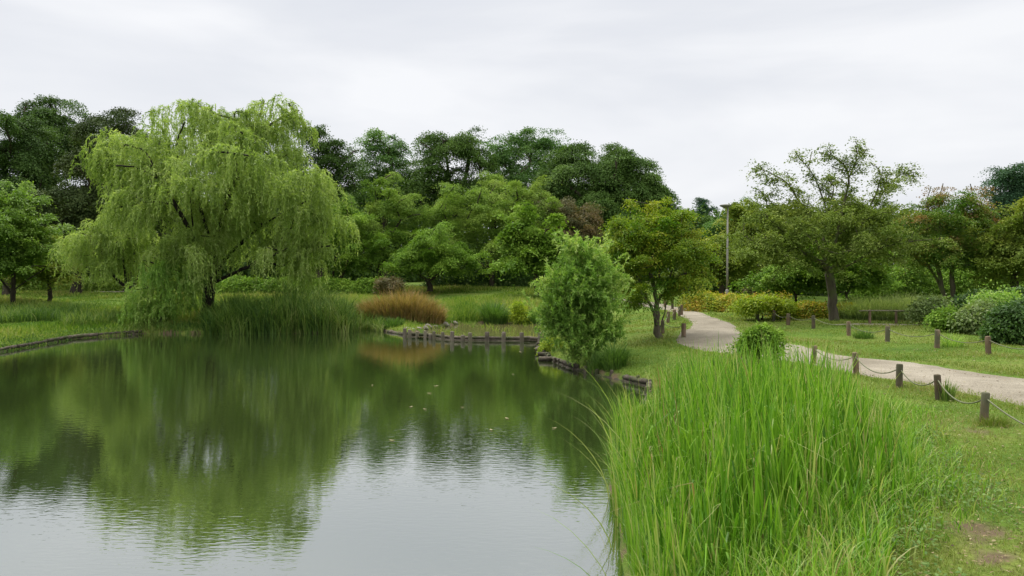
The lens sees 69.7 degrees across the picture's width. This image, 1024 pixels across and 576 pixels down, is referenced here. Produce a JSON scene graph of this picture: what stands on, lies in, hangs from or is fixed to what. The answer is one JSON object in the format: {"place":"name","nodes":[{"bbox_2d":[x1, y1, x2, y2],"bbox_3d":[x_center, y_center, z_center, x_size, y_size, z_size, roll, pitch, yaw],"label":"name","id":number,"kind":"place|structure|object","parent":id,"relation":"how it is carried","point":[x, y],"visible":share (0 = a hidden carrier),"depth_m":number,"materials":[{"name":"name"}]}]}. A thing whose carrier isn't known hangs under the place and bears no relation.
{"place":"outdoors","nodes":[
{"label":"outdoors","id":0,"kind":"place"},
{"bbox_2d":[0,330,644,575],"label":"pond water","id":1,"kind":"structure","parent":0,"point":[321,454],"depth_m":10.10,"materials":[{"name":"liquid"}]},
{"bbox_2d":[194,281,386,333],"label":"reeds","id":2,"kind":"object","parent":1,"relation":"on","point":[286,314],"visible":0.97,"depth_m":29.94,"materials":[{"name":"green plant"}]},
{"bbox_2d":[403,328,542,341],"bbox_3d":[-1.620,1.849,27.010,5.544,0.582,1.220,1,2,19],"label":"weir edging","id":3,"kind":"object","parent":1,"relation":"in","point":[469,337],"visible":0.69,"depth_m":26.76,"materials":[{"name":"wood"}]},
{"bbox_2d":[426,323,555,340],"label":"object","id":4,"kind":"structure","parent":0,"point":[464,328],"depth_m":31.40,"materials":[{"name":"green plant"}]},
{"bbox_2d":[428,295,542,335],"bbox_3d":[-0.677,1.037,33.260,7.621,1.436,10.092,0,1,0],"label":"sedge","id":5,"kind":"object","parent":4,"relation":"on","point":[467,310],"visible":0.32,"depth_m":35.03,"materials":[{"name":"green plant"}]},
{"bbox_2d":[476,297,510,323],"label":"grass clump","id":6,"kind":"object","parent":4,"relation":"in","point":[494,313],"visible":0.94,"depth_m":34.76,"materials":[{"name":"green plant"}]},
{"bbox_2d":[521,309,539,323],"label":"grass clump","id":7,"kind":"object","parent":4,"relation":"in","point":[532,318],"visible":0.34,"depth_m":34.70,"materials":[{"name":"green plant"}]},
{"bbox_2d":[0,0,1023,245],"label":"sky","id":8,"kind":"structure","parent":0,"point":[701,90],"materials":[{"name":"white"}]},
{"bbox_2d":[1,280,1023,575],"bbox_3d":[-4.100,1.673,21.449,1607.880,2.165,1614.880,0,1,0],"label":"ground","id":9,"kind":"structure","parent":0,"point":[981,536],"depth_m":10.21,"materials":[{"name":"green plant"}]},
{"bbox_2d":[0,109,67,294],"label":"broadleaf tree","id":10,"kind":"object","parent":9,"relation":"on","point":[21,160],"visible":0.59,"depth_m":51.13,"materials":[{"name":"green plant"}]},
{"bbox_2d":[0,179,77,303],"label":"broadleaf tree","id":11,"kind":"object","parent":9,"relation":"on","point":[23,247],"visible":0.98,"depth_m":34.78,"materials":[{"name":"green plant"}]},
{"bbox_2d":[0,93,90,278],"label":"broadleaf tree","id":12,"kind":"object","parent":9,"relation":"on","point":[51,112],"visible":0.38,"depth_m":59.04,"materials":[{"name":"green plant"}]},
{"bbox_2d":[1,224,94,301],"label":"maple tree","id":13,"kind":"object","parent":9,"relation":"on","point":[42,276],"visible":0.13,"depth_m":38.00,"materials":[{"name":"green plant"}]},
{"bbox_2d":[0,330,141,351],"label":"log edging","id":14,"kind":"object","parent":9,"relation":"on","point":[51,340],"visible":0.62,"depth_m":26.77,"materials":[{"name":"grey wood"}]},
{"bbox_2d":[23,109,156,294],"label":"evergreen tree","id":15,"kind":"object","parent":9,"relation":"on","point":[80,205],"visible":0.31,"depth_m":48.72,"materials":[{"name":"green plant"}]},
{"bbox_2d":[0,298,201,326],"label":"tall weeds","id":16,"kind":"object","parent":9,"relation":"on","point":[29,313],"visible":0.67,"depth_m":30.55,"materials":[{"name":"green plant"}]},
{"bbox_2d":[0,274,201,291],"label":"hedge","id":17,"kind":"object","parent":9,"relation":"on","point":[110,286],"visible":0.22,"depth_m":59.36,"materials":[{"name":"green plant"}]},
{"bbox_2d":[62,106,205,290],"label":"evergreen tree","id":18,"kind":"object","parent":9,"relation":"on","point":[129,129],"visible":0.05,"depth_m":56.41,"materials":[{"name":"green plant"}]},
{"bbox_2d":[116,256,211,328],"bbox_3d":[-14.431,0.227,30.717,4.068,3.211,3.074,0,1,0],"label":"willow sapling","id":19,"kind":"object","parent":9,"relation":"on","point":[150,309],"visible":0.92,"depth_m":30.23,"materials":[{"name":"green plant"}]},
{"bbox_2d":[0,318,355,351],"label":"bank grass","id":20,"kind":"structure","parent":9,"relation":"on","point":[178,326],"depth_m":29.55,"materials":[{"name":"green plant"}]},
{"bbox_2d":[68,94,359,310],"bbox_3d":[-12.651,-3.561,32.041,11.936,10.518,8.955,0,1,0],"label":"willow tree","id":21,"kind":"object","parent":9,"relation":"on","point":[245,168],"visible":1,"depth_m":31.00,"materials":[{"name":"green plant"}]},
{"bbox_2d":[0,283,553,355],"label":"meadow grass","id":22,"kind":"structure","parent":9,"relation":"on","point":[9,330],"depth_m":39.35,"materials":[{"name":"green plant"}]},
{"bbox_2d":[46,200,174,310],"bbox_3d":[-18.230,-1.467,33.240,4.972,5.280,3.945,0,1,0],"label":"willow tree","id":23,"kind":"object","parent":22,"relation":"on","point":[110,256],"visible":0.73,"depth_m":32.85,"materials":[{"name":"green plant"}]},
{"bbox_2d":[203,124,375,279],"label":"broadleaf tree","id":24,"kind":"object","parent":9,"relation":"on","point":[339,162],"visible":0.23,"depth_m":57.06,"materials":[{"name":"green plant"}]},
{"bbox_2d":[215,273,406,296],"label":"hedge","id":25,"kind":"object","parent":9,"relation":"on","point":[358,286],"visible":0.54,"depth_m":45.56,"materials":[{"name":"green plant"}]},
{"bbox_2d":[280,196,410,279],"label":"broadleaf tree","id":26,"kind":"object","parent":9,"relation":"on","point":[356,216],"visible":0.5,"depth_m":47.23,"materials":[{"name":"green plant"}]},
{"bbox_2d":[332,169,437,276],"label":"maple tree","id":27,"kind":"object","parent":9,"relation":"on","point":[390,208],"visible":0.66,"depth_m":49.44,"materials":[{"name":"green plant"}]},
{"bbox_2d":[347,127,427,276],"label":"broadleaf tree","id":28,"kind":"object","parent":9,"relation":"on","point":[390,155],"visible":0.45,"depth_m":61.11,"materials":[{"name":"green plant"}]},
{"bbox_2d":[379,317,404,328],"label":"grass clump","id":29,"kind":"object","parent":9,"relation":"on","point":[388,322],"visible":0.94,"depth_m":30.83,"materials":[{"name":"green plant"}]},
{"bbox_2d":[372,271,412,294],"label":"shrub","id":30,"kind":"object","parent":9,"relation":"on","point":[393,281],"visible":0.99,"depth_m":43.59,"materials":[{"name":"brown plant"}]},
{"bbox_2d":[383,329,402,334],"bbox_3d":[-5.247,1.905,30.577,0.243,0.382,3.780,-1,2,-35],"label":"log edging","id":31,"kind":"object","parent":9,"relation":"on","point":[392,331],"visible":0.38,"depth_m":29.87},
{"bbox_2d":[349,285,453,324],"bbox_3d":[-5.064,0.660,33.145,5.057,2.008,3.696,0,1,0],"label":"grass clump","id":32,"kind":"object","parent":9,"relation":"on","point":[415,307],"visible":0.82,"depth_m":32.46,"materials":[{"name":"brown plant"}]},
{"bbox_2d":[378,219,503,291],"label":"maple tree","id":33,"kind":"object","parent":9,"relation":"on","point":[435,252],"visible":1,"depth_m":45.17,"materials":[{"name":"green plant"}]},
{"bbox_2d":[393,125,510,264],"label":"broadleaf tree","id":34,"kind":"object","parent":9,"relation":"on","point":[437,152],"visible":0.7,"depth_m":58.91,"materials":[{"name":"green plant"}]},
{"bbox_2d":[398,174,563,287],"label":"zelkova tree","id":35,"kind":"object","parent":9,"relation":"on","point":[484,212],"visible":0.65,"depth_m":50.06,"materials":[{"name":"green plant"}]},
{"bbox_2d":[415,261,565,286],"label":"hedge","id":36,"kind":"object","parent":9,"relation":"on","point":[523,281],"visible":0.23,"depth_m":51.35,"materials":[{"name":"green plant"}]},
{"bbox_2d":[473,169,509,262],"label":"cedar tree","id":37,"kind":"object","parent":9,"relation":"on","point":[492,177],"visible":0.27,"depth_m":53.67,"materials":[{"name":"green plant"}]},
{"bbox_2d":[30,183,1001,289],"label":"woods","id":38,"kind":"object","parent":9,"relation":"on","point":[699,223],"visible":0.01,"depth_m":75.26,"materials":[{"name":"green plant"}]},
{"bbox_2d":[504,297,529,324],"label":"shrub","id":39,"kind":"object","parent":9,"relation":"on","point":[518,311],"visible":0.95,"depth_m":34.50,"materials":[{"name":"green plant"}]},
{"bbox_2d":[475,126,579,280],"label":"broadleaf tree","id":40,"kind":"object","parent":9,"relation":"on","point":[539,148],"visible":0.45,"depth_m":62.80,"materials":[{"name":"green plant"}]},
{"bbox_2d":[488,200,574,294],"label":"maple tree","id":41,"kind":"object","parent":9,"relation":"on","point":[531,246],"visible":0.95,"depth_m":41.42,"materials":[{"name":"green plant"}]},
{"bbox_2d":[535,342,551,360],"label":"timber steps","id":42,"kind":"structure","parent":9,"relation":"on","point":[542,356],"depth_m":21.20,"materials":[{"name":"wood"}]},
{"bbox_2d":[534,336,566,351],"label":"shrub","id":43,"kind":"object","parent":9,"relation":"on","point":[545,346],"visible":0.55,"depth_m":22.08,"materials":[{"name":"green plant"}]},
{"bbox_2d":[533,196,607,263],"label":"maple tree","id":44,"kind":"object","parent":9,"relation":"on","point":[581,223],"visible":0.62,"depth_m":49.48,"materials":[{"name":"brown plant"}]},
{"bbox_2d":[521,226,636,367],"bbox_3d":[1.822,0.201,19.298,2.752,3.696,2.333,1,2,23],"label":"willow bush","id":45,"kind":"object","parent":9,"relation":"on","point":[587,283],"visible":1,"depth_m":18.92,"materials":[{"name":"green plant"}]},
{"bbox_2d":[579,351,609,374],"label":"grass clump","id":46,"kind":"object","parent":9,"relation":"on","point":[596,365],"visible":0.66,"depth_m":18.27,"materials":[{"name":"green plant"}]},
{"bbox_2d":[540,350,652,404],"bbox_3d":[2.165,2.171,18.113,1.262,0.492,9.330,0,1,-10],"label":"log edging","id":47,"kind":"object","parent":9,"relation":"on","point":[625,377],"visible":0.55,"depth_m":17.46,"materials":[{"name":"brown wood"}]},
{"bbox_2d":[523,139,689,279],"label":"camphor tree","id":48,"kind":"object","parent":9,"relation":"on","point":[615,176],"visible":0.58,"depth_m":53.59,"materials":[{"name":"green plant"}]},
{"bbox_2d":[586,338,640,371],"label":"grass clump","id":49,"kind":"object","parent":9,"relation":"on","point":[618,358],"visible":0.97,"depth_m":17.91,"materials":[{"name":"green plant"}]},
{"bbox_2d":[598,195,727,337],"bbox_3d":[4.321,-0.562,21.342,4.036,4.226,3.125,0,1,0],"label":"maple tree","id":50,"kind":"object","parent":9,"relation":"on","point":[644,246],"visible":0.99,"depth_m":20.99,"materials":[{"name":"green plant"}]},
{"bbox_2d":[660,300,685,336],"bbox_3d":[6.308,1.022,28.742,0.847,0.657,15.539,0,1,12],"label":"rope fence","id":51,"kind":"object","parent":9,"relation":"on","point":[683,326],"visible":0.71,"depth_m":26.63,"materials":[{"name":"brown wood"}]},
{"bbox_2d":[693,197,717,215],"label":"cedar tree","id":52,"kind":"object","parent":9,"relation":"on","point":[700,202],"visible":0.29,"depth_m":91.26,"materials":[{"name":"green plant"}]},
{"bbox_2d":[515,331,918,575],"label":"reeds","id":53,"kind":"object","parent":9,"relation":"on","point":[742,437],"visible":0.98,"depth_m":6.71,"materials":[{"name":"green plant"}]},
{"bbox_2d":[673,231,771,294],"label":"maple tree","id":54,"kind":"object","parent":9,"relation":"on","point":[740,271],"visible":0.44,"depth_m":36.07,"materials":[{"name":"green plant"}]},
{"bbox_2d":[696,196,752,241],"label":"broadleaf tree","id":55,"kind":"object","parent":9,"relation":"on","point":[708,226],"visible":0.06,"depth_m":70.87,"materials":[{"name":"green plant"}]},
{"bbox_2d":[719,204,731,293],"bbox_3d":[9.632,-1.336,33.212,0.540,4.898,0.540,0,1,0],"label":"lamp post","id":56,"kind":"object","parent":9,"relation":"on","point":[725,206],"visible":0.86,"depth_m":33.17,"materials":[{"name":"grey metal"}]},
{"bbox_2d":[676,287,792,311],"bbox_3d":[9.628,1.031,32.404,2.151,2.170,5.760,-1,2,-37],"label":"hedge","id":57,"kind":"object","parent":9,"relation":"on","point":[723,302],"visible":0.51,"depth_m":32.50,"materials":[{"name":"green plant"}]},
{"bbox_2d":[658,264,827,295],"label":"hedge","id":58,"kind":"object","parent":9,"relation":"on","point":[729,284],"visible":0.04,"depth_m":43.13,"materials":[{"name":"green plant"}]},
{"bbox_2d":[728,265,769,294],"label":"shrub","id":59,"kind":"object","parent":9,"relation":"on","point":[748,290],"visible":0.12,"depth_m":32.78,"materials":[{"name":"green plant"}]},
{"bbox_2d":[724,320,802,365],"bbox_3d":[5.253,1.290,15.260,1.692,1.230,1.196,0,2,-17],"label":"shrub","id":60,"kind":"object","parent":9,"relation":"on","point":[758,330],"visible":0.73,"depth_m":15.08,"materials":[{"name":"green plant"}]},
{"bbox_2d":[712,199,821,294],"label":"broadleaf tree","id":61,"kind":"object","parent":9,"relation":"on","point":[736,210],"visible":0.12,"depth_m":40.03,"materials":[{"name":"green plant"}]},
{"bbox_2d":[724,286,810,320],"bbox_3d":[9.249,0.932,26.845,3.066,2.029,2.104,0,1,0],"label":"shrub","id":62,"kind":"object","parent":9,"relation":"on","point":[753,306],"visible":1,"depth_m":26.52,"materials":[{"name":"green plant"}]},
{"bbox_2d":[727,230,835,312],"bbox_3d":[11.161,-0.653,29.303,3.770,3.590,4.182,-1,2,-31],"label":"broadleaf tree","id":63,"kind":"object","parent":9,"relation":"on","point":[789,284],"visible":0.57,"depth_m":28.48,"materials":[{"name":"green plant"}]},
{"bbox_2d":[593,374,1023,575],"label":"rough grass","id":64,"kind":"structure","parent":9,"relation":"on","point":[859,550],"depth_m":5.78,"materials":[{"name":"green plant"}]},
{"bbox_2d":[764,299,868,318],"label":"hedge","id":65,"kind":"object","parent":9,"relation":"on","point":[813,308],"visible":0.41,"depth_m":26.68,"materials":[{"name":"green plant"}]},
{"bbox_2d":[715,137,962,320],"bbox_3d":[10.925,-1.984,25.374,8.369,6.376,4.863,0,1,0],"label":"cherry tree","id":66,"kind":"object","parent":9,"relation":"on","point":[842,220],"visible":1,"depth_m":24.81,"materials":[{"name":"green plant"}]},
{"bbox_2d":[795,241,906,300],"bbox_3d":[13.168,-0.526,28.173,4.580,2.801,3.166,0,1,0],"label":"broadleaf tree","id":67,"kind":"object","parent":9,"relation":"on","point":[867,281],"visible":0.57,"depth_m":27.52,"materials":[{"name":"green plant"}]},
{"bbox_2d":[680,320,1023,575],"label":"fallen leaves","id":68,"kind":"object","parent":9,"relation":"on","point":[959,479],"visible":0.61,"depth_m":6.26,"materials":[{"name":"brown plant"}]},
{"bbox_2d":[851,328,876,338],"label":"grass clump","id":69,"kind":"object","parent":9,"relation":"on","point":[867,335],"visible":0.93,"depth_m":19.76,"materials":[{"name":"green plant"}]},
{"bbox_2d":[810,197,919,293],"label":"broadleaf tree","id":70,"kind":"object","parent":9,"relation":"on","point":[863,227],"visible":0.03,"depth_m":42.96,"materials":[{"name":"green plant"}]},
{"bbox_2d":[822,290,922,320],"bbox_3d":[13.661,0.571,26.495,5.427,1.181,4.059,0,1,0],"label":"grass clump","id":71,"kind":"object","parent":9,"relation":"on","point":[890,304],"visible":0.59,"depth_m":25.87,"materials":[{"name":"green plant"}]},
{"bbox_2d":[859,310,907,323],"bbox_3d":[12.210,0.997,23.934,2.098,0.615,0.264,0,2,-19],"label":"handrail","id":72,"kind":"object","parent":9,"relation":"on","point":[869,316],"visible":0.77,"depth_m":23.79,"materials":[{"name":"brown wood"}]},
{"bbox_2d":[756,310,1018,354],"bbox_3d":[9.541,1.170,20.442,0.709,0.606,12.714,0,1,-5],"label":"rope fence","id":73,"kind":"object","parent":9,"relation":"on","point":[987,340],"visible":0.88,"depth_m":18.80,"materials":[{"name":"brown wood"}]},
{"bbox_2d":[770,423,1022,575],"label":"ground cover leaves","id":74,"kind":"object","parent":9,"relation":"on","point":[933,521],"visible":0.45,"depth_m":6.04,"materials":[{"name":"green plant"}]},
{"bbox_2d":[812,345,1023,424],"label":"rope fence","id":75,"kind":"object","parent":9,"relation":"on","point":[985,401],"visible":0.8,"depth_m":10.70,"materials":[{"name":"brown wood"}]},
{"bbox_2d":[900,291,956,324],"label":"shrub","id":76,"kind":"object","parent":9,"relation":"on","point":[920,307],"visible":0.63,"depth_m":23.37,"materials":[{"name":"green plant"}]},
{"bbox_2d":[838,262,1023,301],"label":"hedge","id":77,"kind":"object","parent":9,"relation":"on","point":[926,285],"visible":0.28,"depth_m":34.87,"materials":[{"name":"green plant"}]},
{"bbox_2d":[883,183,1003,298],"bbox_3d":[18.575,-1.698,31.712,6.235,5.637,4.689,0,1,0],"label":"maple tree","id":78,"kind":"object","parent":9,"relation":"on","point":[937,219],"visible":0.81,"depth_m":31.16,"materials":[{"name":"green plant"}]},
{"bbox_2d":[916,294,970,333],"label":"shrub","id":79,"kind":"object","parent":9,"relation":"on","point":[938,318],"visible":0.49,"depth_m":20.48,"materials":[{"name":"green plant"}]},
{"bbox_2d":[938,375,958,401],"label":"grass clump","id":80,"kind":"object","parent":9,"relation":"on","point":[946,396],"visible":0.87,"depth_m":10.61,"materials":[{"name":"green plant"}]},
{"bbox_2d":[933,332,969,347],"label":"grass clump","id":81,"kind":"object","parent":9,"relation":"on","point":[949,343],"visible":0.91,"depth_m":16.97,"materials":[{"name":"green plant"}]},
{"bbox_2d":[944,287,1013,335],"bbox_3d":[12.682,0.925,20.038,1.729,1.918,1.962,1,2,19],"label":"shrub","id":82,"kind":"object","parent":9,"relation":"on","point":[971,317],"visible":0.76,"depth_m":19.86,"materials":[{"name":"green plant"}]},
{"bbox_2d":[944,285,1023,309],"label":"hedge","id":83,"kind":"object","parent":9,"relation":"on","point":[961,300],"visible":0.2,"depth_m":24.62,"materials":[{"name":"green plant"}]},
{"bbox_2d":[960,197,1023,290],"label":"broadleaf tree","id":84,"kind":"object","parent":9,"relation":"on","point":[1006,251],"visible":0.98,"depth_m":29.73,"materials":[{"name":"green plant"}]},
{"bbox_2d":[962,267,1023,305],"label":"shrub","id":85,"kind":"object","parent":9,"relation":"on","point":[1006,296],"visible":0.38,"depth_m":21.34,"materials":[{"name":"green plant"}]},
{"bbox_2d":[970,412,1016,427],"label":"grass clump","id":86,"kind":"object","parent":9,"relation":"on","point":[1004,422],"visible":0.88,"depth_m":8.79,"materials":[{"name":"green plant"}]},
{"bbox_2d":[973,161,1023,234],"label":"conifer tree","id":87,"kind":"object","parent":9,"relation":"on","point":[1011,191],"visible":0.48,"depth_m":57.37,"materials":[{"name":"green plant"}]},
{"bbox_2d":[975,295,1023,344],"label":"shrub","id":88,"kind":"object","parent":9,"relation":"on","point":[1004,323],"visible":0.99,"depth_m":17.41,"materials":[{"name":"green plant"}]},
{"bbox_2d":[836,323,927,324],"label":"side path","id":89,"kind":"structure","parent":0,"point":[883,324],"depth_m":23.54,"materials":[{"name":"grey gravel"}]}
]}

